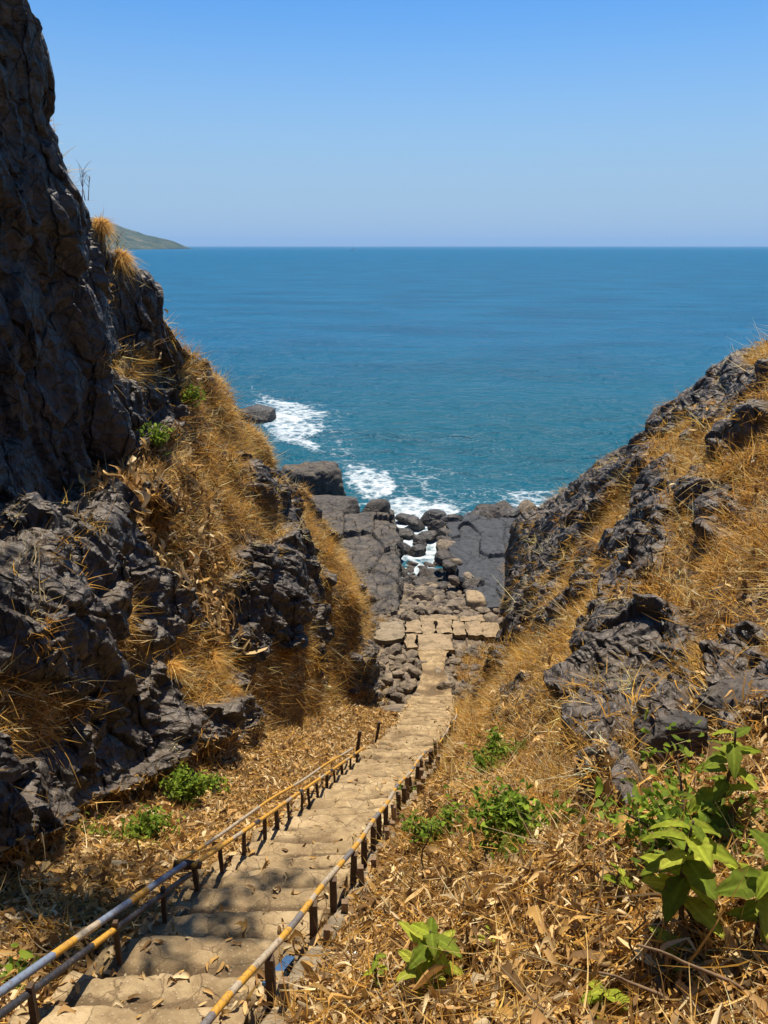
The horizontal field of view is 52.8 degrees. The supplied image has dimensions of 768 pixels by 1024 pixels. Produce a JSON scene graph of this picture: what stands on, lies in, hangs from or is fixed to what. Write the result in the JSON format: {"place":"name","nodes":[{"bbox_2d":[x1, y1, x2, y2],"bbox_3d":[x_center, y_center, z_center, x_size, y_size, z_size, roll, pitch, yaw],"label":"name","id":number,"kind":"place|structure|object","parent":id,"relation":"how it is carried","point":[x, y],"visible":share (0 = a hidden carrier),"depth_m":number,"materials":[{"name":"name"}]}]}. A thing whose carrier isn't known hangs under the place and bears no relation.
{"place":"outdoors","nodes":[
{"label":"outdoors","id":0,"kind":"place"},
{"bbox_2d":[90,217,192,249],"bbox_3d":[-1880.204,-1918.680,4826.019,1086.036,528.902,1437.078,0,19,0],"label":"headland","id":1,"kind":"structure","parent":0,"point":[137,240],"depth_m":4720.31,"materials":[{"name":"plant"}]},
{"bbox_2d":[0,0,404,1019],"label":"cliff","id":2,"kind":"structure","parent":0,"point":[68,410],"depth_m":13.59,"materials":[{"name":"rock"}]},
{"bbox_2d":[0,943,50,994],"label":"shrub","id":3,"kind":"object","parent":2,"relation":"on","point":[25,955],"visible":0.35,"depth_m":6.44,"materials":[{"name":"green plant"}]},
{"bbox_2d":[76,160,89,200],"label":"seed stalk","id":4,"kind":"object","parent":2,"relation":"on","point":[81,181],"visible":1,"depth_m":13.04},
{"bbox_2d":[90,209,126,259],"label":"grass tuft","id":5,"kind":"object","parent":2,"relation":"on","point":[103,224],"visible":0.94,"depth_m":15.41,"materials":[{"name":"plant"}]},
{"bbox_2d":[111,242,146,291],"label":"grass tuft","id":6,"kind":"object","parent":2,"relation":"on","point":[125,261],"visible":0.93,"depth_m":16.95,"materials":[{"name":"plant"}]},
{"bbox_2d":[73,803,192,856],"bbox_3d":[-3.464,4.655,10.831,1.716,0.748,1.308,-10,21,-26],"label":"shrub","id":7,"kind":"object","parent":2,"relation":"on","point":[145,827],"visible":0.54,"depth_m":10.98,"materials":[{"name":"green plant"}]},
{"bbox_2d":[137,421,174,454],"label":"shrub","id":8,"kind":"object","parent":2,"relation":"on","point":[156,435],"visible":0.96,"depth_m":17.40,"materials":[{"name":"green plant"}]},
{"bbox_2d":[68,419,267,658],"bbox_3d":[-8.079,3.292,28.916,5.533,17.547,26.479,-5,20,-14],"label":"dead creeper","id":9,"kind":"object","parent":2,"relation":"attached to","point":[205,592],"visible":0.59,"depth_m":17.43,"materials":[{"name":"brown plant"}]},
{"bbox_2d":[158,760,211,804],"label":"shrub","id":10,"kind":"object","parent":2,"relation":"on","point":[178,787],"visible":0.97,"depth_m":13.36,"materials":[{"name":"green plant"}]},
{"bbox_2d":[164,650,205,700],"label":"grass tuft","id":11,"kind":"object","parent":2,"relation":"on","point":[174,668],"visible":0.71,"depth_m":14.92,"materials":[{"name":"plant"}]},
{"bbox_2d":[1,268,383,759],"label":"dead leaves","id":12,"kind":"object","parent":2,"relation":"on","point":[223,521],"visible":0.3,"depth_m":21.06,"materials":[{"name":"brown plant"}]},
{"bbox_2d":[179,381,205,407],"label":"shrub","id":13,"kind":"object","parent":2,"relation":"on","point":[196,393],"visible":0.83,"depth_m":20.63,"materials":[{"name":"green plant"}]},
{"bbox_2d":[0,118,392,855],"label":"dry grass","id":14,"kind":"structure","parent":2,"relation":"on","point":[274,526],"depth_m":20.93,"materials":[{"name":"plant"}]},
{"bbox_2d":[0,683,404,1023],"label":"leaf litter","id":15,"kind":"object","parent":2,"relation":"on","point":[47,941],"visible":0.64,"depth_m":10.48,"materials":[{"name":"plant"}]},
{"bbox_2d":[198,771,232,796],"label":"shrub","id":16,"kind":"object","parent":2,"relation":"on","point":[213,782],"visible":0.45,"depth_m":14.29,"materials":[{"name":"green plant"}]},
{"bbox_2d":[204,647,237,690],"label":"grass tuft","id":17,"kind":"object","parent":2,"relation":"attached to","point":[215,658],"visible":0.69,"depth_m":17.39,"materials":[{"name":"plant"}]},
{"bbox_2d":[226,680,249,696],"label":"grass tuft","id":18,"kind":"object","parent":2,"relation":"on","point":[238,690],"visible":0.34,"depth_m":18.49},
{"bbox_2d":[28,0,767,245],"label":"sky","id":19,"kind":"structure","parent":0,"point":[193,122],"materials":[{"name":"blue"}]},
{"bbox_2d":[370,594,497,711],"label":"ground","id":20,"kind":"structure","parent":0,"point":[397,707],"depth_m":34.45,"materials":[{"name":"stone"}]},
{"bbox_2d":[7,694,454,1023],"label":"stone staircase","id":21,"kind":"structure","parent":20,"relation":"on","point":[203,923],"depth_m":7.87,"materials":[{"name":"stone"}]},
{"bbox_2d":[0,721,380,1023],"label":"handrail","id":22,"kind":"object","parent":21,"relation":"on","point":[32,989],"visible":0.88,"depth_m":7.02,"materials":[{"name":"metal"}]},
{"bbox_2d":[4,701,453,1023],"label":"scattered leaves","id":23,"kind":"object","parent":21,"relation":"on","point":[179,974],"visible":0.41,"depth_m":7.15,"materials":[{"name":"brown plant"}]},
{"bbox_2d":[262,955,294,985],"bbox_3d":[-0.862,3.768,6.351,0.105,0.022,0.540,4,-8,11],"label":"painted strip","id":24,"kind":"object","parent":21,"relation":"on","point":[288,959],"visible":0.57,"depth_m":6.46,"materials":[{"name":"blue paint"}]},
{"bbox_2d":[200,750,426,1023],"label":"handrail","id":25,"kind":"object","parent":21,"relation":"on","point":[266,957],"visible":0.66,"depth_m":6.90,"materials":[{"name":"metal"}]},
{"bbox_2d":[391,708,456,820],"bbox_3d":[1.368,5.257,17.712,0.429,6.023,11.883,3,19,10],"label":"post row","id":26,"kind":"object","parent":21,"relation":"on","point":[419,772],"visible":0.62,"depth_m":13.65,"materials":[{"name":"paint"}]},
{"bbox_2d":[322,510,403,616],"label":"rock shelf","id":27,"kind":"object","parent":20,"relation":"on","point":[373,540],"visible":0.52,"depth_m":48.13,"materials":[{"name":"stone"}]},
{"bbox_2d":[361,499,390,512],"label":"boulder","id":28,"kind":"object","parent":27,"relation":"on","point":[379,505],"visible":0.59,"depth_m":57.61,"materials":[{"name":"stone"}]},
{"bbox_2d":[373,692,382,700],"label":"boulder","id":29,"kind":"object","parent":20,"relation":"on","point":[377,695],"visible":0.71,"depth_m":31.55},
{"bbox_2d":[380,677,393,685],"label":"boulder","id":30,"kind":"object","parent":20,"relation":"on","point":[386,681],"visible":0.9,"depth_m":32.78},
{"bbox_2d":[382,687,394,695],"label":"boulder","id":31,"kind":"object","parent":20,"relation":"on","point":[387,691],"visible":0.98,"depth_m":31.93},
{"bbox_2d":[388,643,401,655],"bbox_3d":[0.488,6.371,35.612,0.616,0.438,0.936,-3,28,20],"label":"boulder","id":32,"kind":"object","parent":20,"relation":"on","point":[395,649],"visible":0.89,"depth_m":35.42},
{"bbox_2d":[390,692,404,701],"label":"boulder","id":33,"kind":"object","parent":20,"relation":"on","point":[396,696],"visible":0.94,"depth_m":31.53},
{"bbox_2d":[392,670,404,676],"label":"boulder","id":34,"kind":"object","parent":20,"relation":"on","point":[397,673],"visible":1,"depth_m":33.36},
{"bbox_2d":[395,654,405,663],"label":"boulder","id":35,"kind":"object","parent":20,"relation":"on","point":[400,658],"visible":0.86,"depth_m":34.58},
{"bbox_2d":[399,679,416,693],"bbox_3d":[1.032,7.302,32.457,0.691,0.493,0.902,11,22,29],"label":"boulder","id":36,"kind":"object","parent":20,"relation":"on","point":[407,686],"visible":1,"depth_m":32.21,"materials":[{"name":"stone"}]},
{"bbox_2d":[403,588,413,596],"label":"boulder","id":37,"kind":"object","parent":20,"relation":"on","point":[408,592],"visible":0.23,"depth_m":43.55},
{"bbox_2d":[400,611,417,620],"bbox_3d":[1.267,5.396,39.489,0.892,0.669,1.009,-1,15,-13],"label":"boulder","id":38,"kind":"object","parent":20,"relation":"on","point":[408,616],"visible":0.67,"depth_m":39.23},
{"bbox_2d":[404,649,418,657],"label":"boulder","id":39,"kind":"object","parent":20,"relation":"on","point":[411,653],"visible":0.85,"depth_m":35.17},
{"bbox_2d":[408,667,421,678],"bbox_3d":[1.360,6.968,33.646,0.744,0.432,0.568,18,22,15],"label":"boulder","id":40,"kind":"object","parent":20,"relation":"on","point":[415,672],"visible":0.91,"depth_m":33.43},
{"bbox_2d":[412,576,430,585],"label":"boulder","id":41,"kind":"object","parent":20,"relation":"on","point":[421,580],"visible":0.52,"depth_m":46.26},
{"bbox_2d":[415,660,427,670],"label":"boulder","id":42,"kind":"object","parent":20,"relation":"on","point":[418,663],"visible":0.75,"depth_m":34.12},
{"bbox_2d":[411,589,433,601],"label":"boulder","id":43,"kind":"object","parent":20,"relation":"on","point":[426,595],"visible":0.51,"depth_m":42.82,"materials":[{"name":"stone"}]},
{"bbox_2d":[417,566,434,576],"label":"boulder","id":44,"kind":"object","parent":20,"relation":"on","point":[425,570],"visible":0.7,"depth_m":48.26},
{"bbox_2d":[425,606,439,613],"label":"boulder","id":45,"kind":"object","parent":20,"relation":"on","point":[435,609],"visible":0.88,"depth_m":40.77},
{"bbox_2d":[427,574,437,581],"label":"boulder","id":46,"kind":"object","parent":20,"relation":"on","point":[432,577],"visible":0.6,"depth_m":47.36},
{"bbox_2d":[373,614,499,653],"bbox_3d":[2.546,5.817,37.071,6.227,0.394,3.811,0,19,0],"label":"paved landing","id":47,"kind":"object","parent":20,"relation":"on","point":[425,632],"visible":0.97,"depth_m":37.00,"materials":[{"name":"stone"}]},
{"bbox_2d":[436,581,447,592],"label":"boulder","id":48,"kind":"object","parent":20,"relation":"on","point":[443,585],"visible":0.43,"depth_m":44.87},
{"bbox_2d":[436,573,447,580],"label":"boulder","id":49,"kind":"object","parent":20,"relation":"on","point":[441,576],"visible":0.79,"depth_m":47.50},
{"bbox_2d":[436,681,455,690],"bbox_3d":[2.568,7.354,32.242,0.772,0.636,0.573,14,22,5],"label":"boulder","id":50,"kind":"object","parent":20,"relation":"on","point":[444,685],"visible":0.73,"depth_m":32.06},
{"bbox_2d":[439,607,452,614],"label":"boulder","id":51,"kind":"object","parent":20,"relation":"on","point":[444,610],"visible":0.69,"depth_m":40.27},
{"bbox_2d":[444,600,463,611],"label":"boulder","id":52,"kind":"object","parent":20,"relation":"on","point":[452,605],"visible":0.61,"depth_m":40.70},
{"bbox_2d":[449,658,463,664],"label":"boulder","id":53,"kind":"object","parent":20,"relation":"on","point":[453,661],"visible":0.95,"depth_m":34.48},
{"bbox_2d":[465,645,478,656],"bbox_3d":[4.075,6.396,35.714,0.621,0.381,0.776,7,27,12],"label":"boulder","id":54,"kind":"object","parent":20,"relation":"on","point":[470,649],"visible":0.9,"depth_m":35.56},
{"bbox_2d":[465,590,486,609],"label":"stone block","id":55,"kind":"object","parent":20,"relation":"on","point":[475,599],"depth_m":41.05,"materials":[{"name":"stone"}]},
{"bbox_2d":[445,515,514,612],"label":"rock shelf","id":56,"kind":"structure","parent":20,"relation":"on","point":[476,548],"depth_m":49.43,"materials":[{"name":"grey dark blue-grey natural rock"}]},
{"bbox_2d":[427,520,448,535],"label":"boulder","id":57,"kind":"object","parent":56,"relation":"on","point":[435,525],"visible":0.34,"depth_m":54.72,"materials":[{"name":"stone"}]},
{"bbox_2d":[436,543,447,550],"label":"boulder","id":58,"kind":"object","parent":56,"relation":"on","point":[443,546],"visible":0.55,"depth_m":50.00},
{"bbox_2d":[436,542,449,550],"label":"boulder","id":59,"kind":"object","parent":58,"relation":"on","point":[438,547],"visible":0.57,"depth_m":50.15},
{"bbox_2d":[438,528,450,535],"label":"boulder","id":60,"kind":"object","parent":56,"relation":"on","point":[443,531],"visible":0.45,"depth_m":52.69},
{"bbox_2d":[434,550,455,565],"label":"boulder","id":61,"kind":"object","parent":56,"relation":"on","point":[440,556],"visible":0.57,"depth_m":47.83,"materials":[{"name":"stone"}]},
{"bbox_2d":[442,560,455,571],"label":"boulder","id":62,"kind":"object","parent":56,"relation":"on","point":[448,566],"visible":1,"depth_m":46.84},
{"bbox_2d":[440,514,463,522],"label":"boulder","id":63,"kind":"object","parent":56,"relation":"on","point":[451,518],"visible":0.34,"depth_m":55.13,"materials":[{"name":"stone"}]},
{"bbox_2d":[448,575,459,585],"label":"boulder","id":64,"kind":"object","parent":56,"relation":"on","point":[453,580],"visible":0.98,"depth_m":44.56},
{"bbox_2d":[449,558,462,565],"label":"boulder","id":65,"kind":"object","parent":56,"relation":"on","point":[456,561],"visible":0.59,"depth_m":47.29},
{"bbox_2d":[462,572,473,580],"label":"boulder","id":66,"kind":"object","parent":56,"relation":"on","point":[467,575],"visible":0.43,"depth_m":44.65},
{"bbox_2d":[462,577,484,588],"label":"boulder","id":67,"kind":"object","parent":56,"relation":"on","point":[474,582],"visible":0.78,"depth_m":43.95,"materials":[{"name":"stone"}]},
{"bbox_2d":[475,606,490,614],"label":"boulder","id":68,"kind":"object","parent":20,"relation":"on","point":[483,610],"visible":0.88,"depth_m":40.57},
{"bbox_2d":[483,614,496,622],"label":"boulder","id":69,"kind":"object","parent":20,"relation":"on","point":[491,618],"visible":0.68,"depth_m":39.06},
{"bbox_2d":[496,617,504,629],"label":"boulder","id":70,"kind":"object","parent":20,"relation":"on","point":[499,620],"visible":0.27,"depth_m":38.15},
{"bbox_2d":[416,649,451,696],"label":"path","id":71,"kind":"structure","parent":0,"point":[430,679],"depth_m":33.16,"materials":[{"name":"stone"}]},
{"bbox_2d":[112,246,767,581],"bbox_3d":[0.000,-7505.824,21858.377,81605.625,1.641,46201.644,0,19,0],"label":"sea","id":72,"kind":"structure","parent":0,"point":[419,381],"depth_m":161.71,"materials":[{"name":"liquid"}]},
{"bbox_2d":[237,404,276,422],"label":"sea rock","id":73,"kind":"object","parent":72,"relation":"in","point":[267,414],"visible":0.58,"depth_m":89.25,"materials":[{"name":"stone"}]},
{"bbox_2d":[281,461,345,495],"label":"sea rock","id":74,"kind":"object","parent":72,"relation":"in","point":[324,477],"visible":0.69,"depth_m":61.28,"materials":[{"name":"stone"}]},
{"bbox_2d":[311,495,359,514],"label":"sea rock","id":75,"kind":"object","parent":72,"relation":"in","point":[336,504],"visible":0.32,"depth_m":56.89,"materials":[{"name":"stone"}]},
{"bbox_2d":[395,513,409,523],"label":"boulder","id":76,"kind":"object","parent":72,"relation":"in","point":[400,517],"visible":0.67,"depth_m":57.84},
{"bbox_2d":[398,528,414,539],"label":"boulder","id":77,"kind":"object","parent":72,"relation":"in","point":[406,533],"visible":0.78,"depth_m":54.57,"materials":[{"name":"stone"}]},
{"bbox_2d":[404,514,424,530],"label":"boulder","id":78,"kind":"object","parent":72,"relation":"on","point":[414,522],"visible":1,"depth_m":56.52,"materials":[{"name":"stone"}]},
{"bbox_2d":[407,544,425,556],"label":"boulder","id":79,"kind":"object","parent":72,"relation":"in","point":[417,550],"visible":0.98,"depth_m":51.49,"materials":[{"name":"stone"}]},
{"bbox_2d":[413,534,426,545],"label":"boulder","id":80,"kind":"object","parent":72,"relation":"in","point":[418,539],"visible":0.81,"depth_m":53.39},
{"bbox_2d":[418,530,437,541],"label":"boulder","id":81,"kind":"object","parent":72,"relation":"in","point":[430,535],"visible":0.73,"depth_m":53.99,"materials":[{"name":"stone"}]},
{"bbox_2d":[420,509,445,523],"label":"boulder","id":82,"kind":"object","parent":72,"relation":"in","point":[428,516],"visible":0.63,"depth_m":57.57,"materials":[{"name":"stone"}]},
{"bbox_2d":[464,509,481,516],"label":"boulder","id":83,"kind":"object","parent":72,"relation":"in","point":[477,512],"visible":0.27,"depth_m":57.28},
{"bbox_2d":[473,504,498,513],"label":"boulder","id":84,"kind":"object","parent":72,"relation":"in","point":[491,508],"visible":0.33,"depth_m":58.41,"materials":[{"name":"stone"}]},
{"bbox_2d":[482,511,493,518],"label":"boulder","id":85,"kind":"object","parent":72,"relation":"on","point":[487,514],"visible":0.48,"depth_m":57.13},
{"bbox_2d":[492,511,508,517],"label":"boulder","id":86,"kind":"object","parent":72,"relation":"in","point":[498,514],"visible":0.62,"depth_m":57.16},
{"bbox_2d":[495,500,512,510],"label":"boulder","id":87,"kind":"object","parent":72,"relation":"in","point":[503,505],"visible":0.38,"depth_m":59.02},
{"bbox_2d":[505,507,519,517],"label":"boulder","id":88,"kind":"object","parent":72,"relation":"in","point":[513,512],"visible":0.55,"depth_m":57.94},
{"bbox_2d":[518,500,535,514],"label":"boulder","id":89,"kind":"object","parent":72,"relation":"in","point":[524,505],"visible":0.53,"depth_m":58.89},
{"bbox_2d":[318,345,767,1023],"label":"cliff","id":90,"kind":"structure","parent":0,"point":[632,627],"depth_m":14.15,"materials":[{"name":"dark volcanic rock"}]},
{"bbox_2d":[362,953,389,991],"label":"weed","id":91,"kind":"object","parent":90,"relation":"on","point":[375,961],"visible":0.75,"depth_m":5.68,"materials":[{"name":"green plant"}]},
{"bbox_2d":[421,825,431,878],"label":"dry stalk","id":92,"kind":"object","parent":90,"relation":"on","point":[422,852],"visible":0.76,"depth_m":8.13,"materials":[{"name":"brown plant"}]},
{"bbox_2d":[395,802,460,855],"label":"shrub","id":93,"kind":"object","parent":90,"relation":"on","point":[423,832],"visible":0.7,"depth_m":9.18,"materials":[{"name":"green plant"}]},
{"bbox_2d":[394,915,466,1003],"bbox_3d":[0.333,3.186,5.442,0.535,0.604,0.503,0,19,0],"label":"broadleaf plant","id":94,"kind":"object","parent":90,"relation":"on","point":[423,955],"visible":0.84,"depth_m":5.35,"materials":[{"name":"green plant"}]},
{"bbox_2d":[470,924,499,955],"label":"weed","id":95,"kind":"object","parent":90,"relation":"on","point":[481,937],"visible":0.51,"depth_m":5.46,"materials":[{"name":"green plant"}]},
{"bbox_2d":[464,726,529,775],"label":"shrub","id":96,"kind":"object","parent":90,"relation":"on","point":[480,760],"visible":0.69,"depth_m":11.99,"materials":[{"name":"green plant"}]},
{"bbox_2d":[245,660,767,1023],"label":"leaf litter","id":97,"kind":"object","parent":90,"relation":"on","point":[563,921],"visible":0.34,"depth_m":5.34,"materials":[{"name":"plant"}]},
{"bbox_2d":[628,913,645,963],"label":"dry stalk","id":98,"kind":"object","parent":97,"relation":"on","point":[631,934],"visible":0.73,"depth_m":4.24,"materials":[{"name":"brown plant"}]},
{"bbox_2d":[598,971,680,1009],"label":"fallen stem","id":99,"kind":"object","parent":97,"relation":"on","point":[644,988],"visible":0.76,"depth_m":3.99,"materials":[{"name":"plant"}]},
{"bbox_2d":[637,944,747,990],"bbox_3d":[1.534,2.226,3.746,0.700,0.463,0.085,-1,19,-3],"label":"fallen stem","id":100,"kind":"object","parent":97,"relation":"on","point":[708,972],"visible":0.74,"depth_m":3.77,"materials":[{"name":"plant"}]},
{"bbox_2d":[715,828,767,952],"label":"broadleaf plant","id":101,"kind":"object","parent":97,"relation":"in","point":[755,884],"visible":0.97,"depth_m":3.99,"materials":[{"name":"green plant"}]},
{"bbox_2d":[436,773,586,870],"bbox_3d":[1.240,3.020,7.084,1.497,0.892,1.271,0,19,0],"label":"shrub","id":102,"kind":"object","parent":90,"relation":"on","point":[501,812],"visible":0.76,"depth_m":7.22,"materials":[{"name":"green plant"}]},
{"bbox_2d":[353,338,767,879],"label":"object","id":103,"kind":"object","parent":90,"relation":"on","point":[430,848],"visible":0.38,"depth_m":13.65,"materials":[{"name":"brown plant"}]},
{"bbox_2d":[355,317,767,920],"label":"dry grass","id":104,"kind":"structure","parent":90,"relation":"on","point":[735,549],"depth_m":13.57,"materials":[{"name":"plant"}]},
{"bbox_2d":[577,979,632,1018],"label":"broadleaf plant","id":105,"kind":"object","parent":90,"relation":"on","point":[596,992],"visible":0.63,"depth_m":4.20,"materials":[{"name":"green plant"}]},
{"bbox_2d":[599,862,636,909],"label":"weed","id":106,"kind":"object","parent":90,"relation":"on","point":[613,878],"visible":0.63,"depth_m":4.97,"materials":[{"name":"green plant"}]},
{"bbox_2d":[634,709,710,767],"bbox_3d":[2.851,2.220,7.658,0.732,0.494,0.495,-17,8,15],"label":"rock","id":107,"kind":"object","parent":90,"relation":"on","point":[685,721],"visible":0.71,"depth_m":7.47,"materials":[{"name":"stone"}]},
{"bbox_2d":[579,709,767,897],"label":"shrub","id":108,"kind":"object","parent":90,"relation":"on","point":[661,812],"visible":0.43,"depth_m":5.17,"materials":[{"name":"green plant"}]},
{"bbox_2d":[646,924,717,998],"bbox_3d":[1.684,2.451,4.223,0.475,0.183,0.517,-15,24,-37],"label":"seedling","id":109,"kind":"object","parent":90,"relation":"on","point":[664,935],"visible":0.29,"depth_m":4.25,"materials":[{"name":"green plant"}]},
{"bbox_2d":[637,818,740,941],"bbox_3d":[1.655,2.058,4.257,0.521,0.853,0.622,0,19,0],"label":"broadleaf plant","id":110,"kind":"object","parent":90,"relation":"on","point":[697,876],"visible":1,"depth_m":4.17,"materials":[{"name":"green plant"}]},
{"bbox_2d":[677,726,763,842],"bbox_3d":[2.294,1.866,5.189,0.499,0.961,0.469,0,19,0],"label":"broadleaf plant","id":111,"kind":"object","parent":90,"relation":"on","point":[731,752],"visible":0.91,"depth_m":5.11,"materials":[{"name":"green plant"}]},
{"bbox_2d":[696,678,753,721],"bbox_3d":[3.614,1.970,8.012,0.754,0.476,0.432,-17,34,-23],"label":"rock","id":112,"kind":"object","parent":90,"relation":"on","point":[713,699],"visible":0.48,"depth_m":7.87,"materials":[{"name":"stone"}]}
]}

